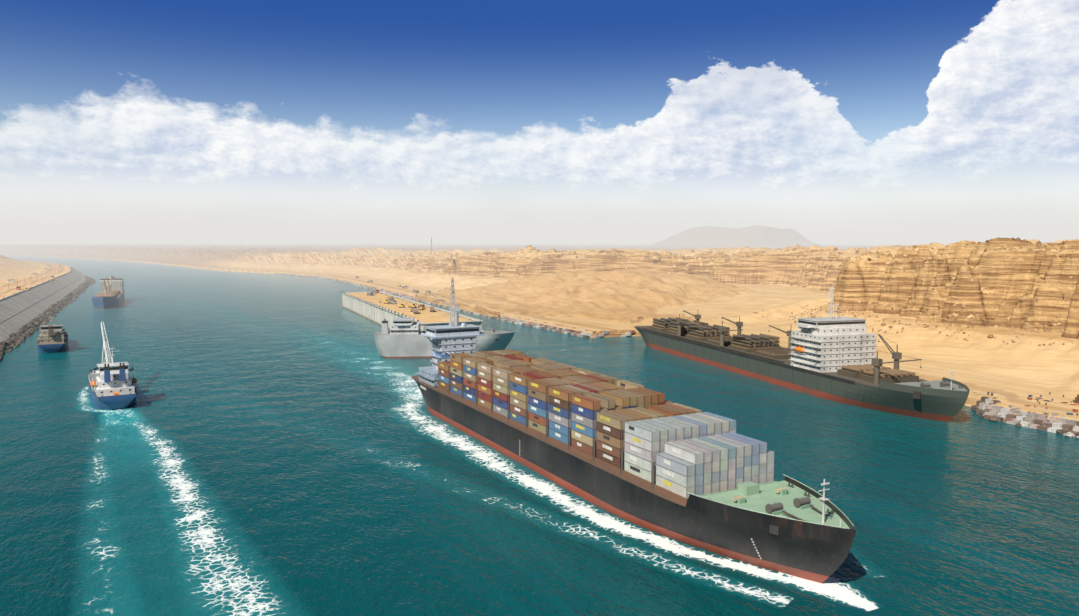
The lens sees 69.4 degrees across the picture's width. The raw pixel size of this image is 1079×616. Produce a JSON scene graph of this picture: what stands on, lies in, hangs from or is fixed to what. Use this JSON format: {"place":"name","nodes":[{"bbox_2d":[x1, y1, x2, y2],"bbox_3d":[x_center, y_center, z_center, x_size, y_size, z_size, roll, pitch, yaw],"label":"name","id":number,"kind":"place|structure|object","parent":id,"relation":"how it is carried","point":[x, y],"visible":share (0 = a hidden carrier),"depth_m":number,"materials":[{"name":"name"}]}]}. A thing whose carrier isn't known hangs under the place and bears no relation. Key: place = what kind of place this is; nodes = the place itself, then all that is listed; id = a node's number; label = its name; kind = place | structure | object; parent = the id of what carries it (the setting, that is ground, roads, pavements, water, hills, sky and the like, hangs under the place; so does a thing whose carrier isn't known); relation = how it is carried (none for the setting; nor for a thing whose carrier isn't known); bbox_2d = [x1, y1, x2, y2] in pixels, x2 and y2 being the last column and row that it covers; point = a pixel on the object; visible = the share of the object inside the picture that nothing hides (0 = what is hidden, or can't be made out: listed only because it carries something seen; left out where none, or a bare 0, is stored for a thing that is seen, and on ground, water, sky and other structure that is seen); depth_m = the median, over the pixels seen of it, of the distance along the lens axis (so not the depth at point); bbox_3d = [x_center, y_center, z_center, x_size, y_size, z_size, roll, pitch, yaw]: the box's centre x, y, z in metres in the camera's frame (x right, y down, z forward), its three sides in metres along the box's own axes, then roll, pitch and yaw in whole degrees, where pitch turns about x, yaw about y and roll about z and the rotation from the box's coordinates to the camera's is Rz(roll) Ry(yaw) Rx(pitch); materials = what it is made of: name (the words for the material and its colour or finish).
{"place":"outdoors","nodes":[
{"label":"outdoors","id":0,"kind":"place"},
{"bbox_2d":[0,255,1078,615],"bbox_3d":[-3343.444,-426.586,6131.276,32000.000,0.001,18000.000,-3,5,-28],"label":"canal water","id":1,"kind":"structure","parent":0,"point":[966,511],"depth_m":233.28,"materials":[{"name":"teal liquid"}]},
{"bbox_2d":[37,317,67,352],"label":"ship","id":2,"kind":"object","parent":1,"relation":"on","point":[53,338],"visible":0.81,"depth_m":523.09,"materials":[{"name":"paint"}]},
{"bbox_2d":[91,272,124,308],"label":"bulk carrier","id":3,"kind":"object","parent":1,"relation":"in","point":[111,294],"visible":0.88,"depth_m":931.61,"materials":[{"name":"paint"}]},
{"bbox_2d":[88,321,136,409],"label":"crane vessel","id":4,"kind":"object","parent":1,"relation":"in","point":[111,386],"visible":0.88,"depth_m":348.02,"materials":[{"name":"paint"}]},
{"bbox_2d":[374,290,514,358],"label":"grey ship","id":5,"kind":"object","parent":1,"relation":"on","point":[403,337],"visible":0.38,"depth_m":496.24,"materials":[{"name":"paint"}]},
{"bbox_2d":[69,301,883,615],"bbox_3d":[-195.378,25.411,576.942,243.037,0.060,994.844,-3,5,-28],"label":"wake foam","id":6,"kind":"object","parent":1,"relation":"on","point":[831,587],"depth_m":198.71,"materials":[{"name":"white liquid"}]},
{"bbox_2d":[411,277,855,582],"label":"container ship","id":7,"kind":"object","parent":1,"relation":"on","point":[642,456],"visible":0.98,"depth_m":207.10,"materials":[{"name":"paint"}]},
{"bbox_2d":[634,286,969,421],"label":"cargo ship","id":8,"kind":"object","parent":1,"relation":"on","point":[831,358],"visible":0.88,"depth_m":376.58,"materials":[{"name":"paint"}]},
{"bbox_2d":[0,225,1078,430],"bbox_3d":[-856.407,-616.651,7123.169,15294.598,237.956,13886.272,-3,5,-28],"label":"desert","id":9,"kind":"structure","parent":0,"point":[713,275],"depth_m":787.33,"materials":[{"name":"beige sand"}]},
{"bbox_2d":[0,261,67,297],"bbox_3d":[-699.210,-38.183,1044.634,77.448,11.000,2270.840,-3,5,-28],"label":"hut poles","id":10,"kind":"object","parent":9,"relation":"on","point":[13,280],"visible":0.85,"depth_m":1239.22,"materials":[{"name":"paint"}]},
{"bbox_2d":[0,260,85,341],"bbox_3d":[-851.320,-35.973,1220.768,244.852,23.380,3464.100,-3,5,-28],"label":"bank embankment wall","id":11,"kind":"structure","parent":9,"relation":"on","point":[12,322],"depth_m":837.73,"materials":[{"name":"concrete"}]},
{"bbox_2d":[0,276,95,361],"bbox_3d":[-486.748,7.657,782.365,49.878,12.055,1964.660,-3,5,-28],"label":"riprap rock","id":12,"kind":"object","parent":9,"relation":"on","point":[18,338],"visible":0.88,"depth_m":721.64,"materials":[{"name":"grey stone"}]},
{"bbox_2d":[16,276,434,313],"bbox_3d":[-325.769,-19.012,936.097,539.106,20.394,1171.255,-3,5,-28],"label":"quay vehicles","id":13,"kind":"object","parent":9,"relation":"on","point":[413,307],"visible":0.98,"depth_m":744.04,"materials":[{"name":"paint"}]},
{"bbox_2d":[340,291,482,330],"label":"pier caisson wall","id":14,"kind":"structure","parent":9,"relation":"on","point":[361,307],"depth_m":715.63,"materials":[{"name":"concrete"}]},
{"bbox_2d":[274,273,1078,436],"bbox_3d":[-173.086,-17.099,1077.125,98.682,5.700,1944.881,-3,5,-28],"label":"rock revetment","id":15,"kind":"object","parent":9,"relation":"on","point":[1034,422],"visible":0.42,"depth_m":332.07,"materials":[{"name":"beige stone"}]},
{"bbox_2d":[753,237,1073,345],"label":"rocks","id":16,"kind":"object","parent":9,"relation":"on","point":[965,339],"visible":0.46,"depth_m":525.64,"materials":[{"name":"brown stone"}]},
{"bbox_2d":[969,389,1075,413],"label":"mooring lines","id":17,"kind":"object","parent":9,"relation":"on","point":[1017,399],"visible":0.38,"depth_m":313.68,"materials":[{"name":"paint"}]},
{"bbox_2d":[974,392,1078,438],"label":"riprap rock","id":18,"kind":"object","parent":9,"relation":"on","point":[1067,434],"visible":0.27,"depth_m":319.04,"materials":[{"name":"grey stone"}]},
{"bbox_2d":[0,0,1078,244],"label":"sky","id":19,"kind":"structure","parent":0,"point":[192,122],"materials":[{"name":"blue"}]},
{"bbox_2d":[1073,394,1078,403],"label":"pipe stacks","id":20,"kind":"object","parent":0,"point":[1076,400],"visible":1,"depth_m":330.14,"materials":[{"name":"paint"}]}
]}

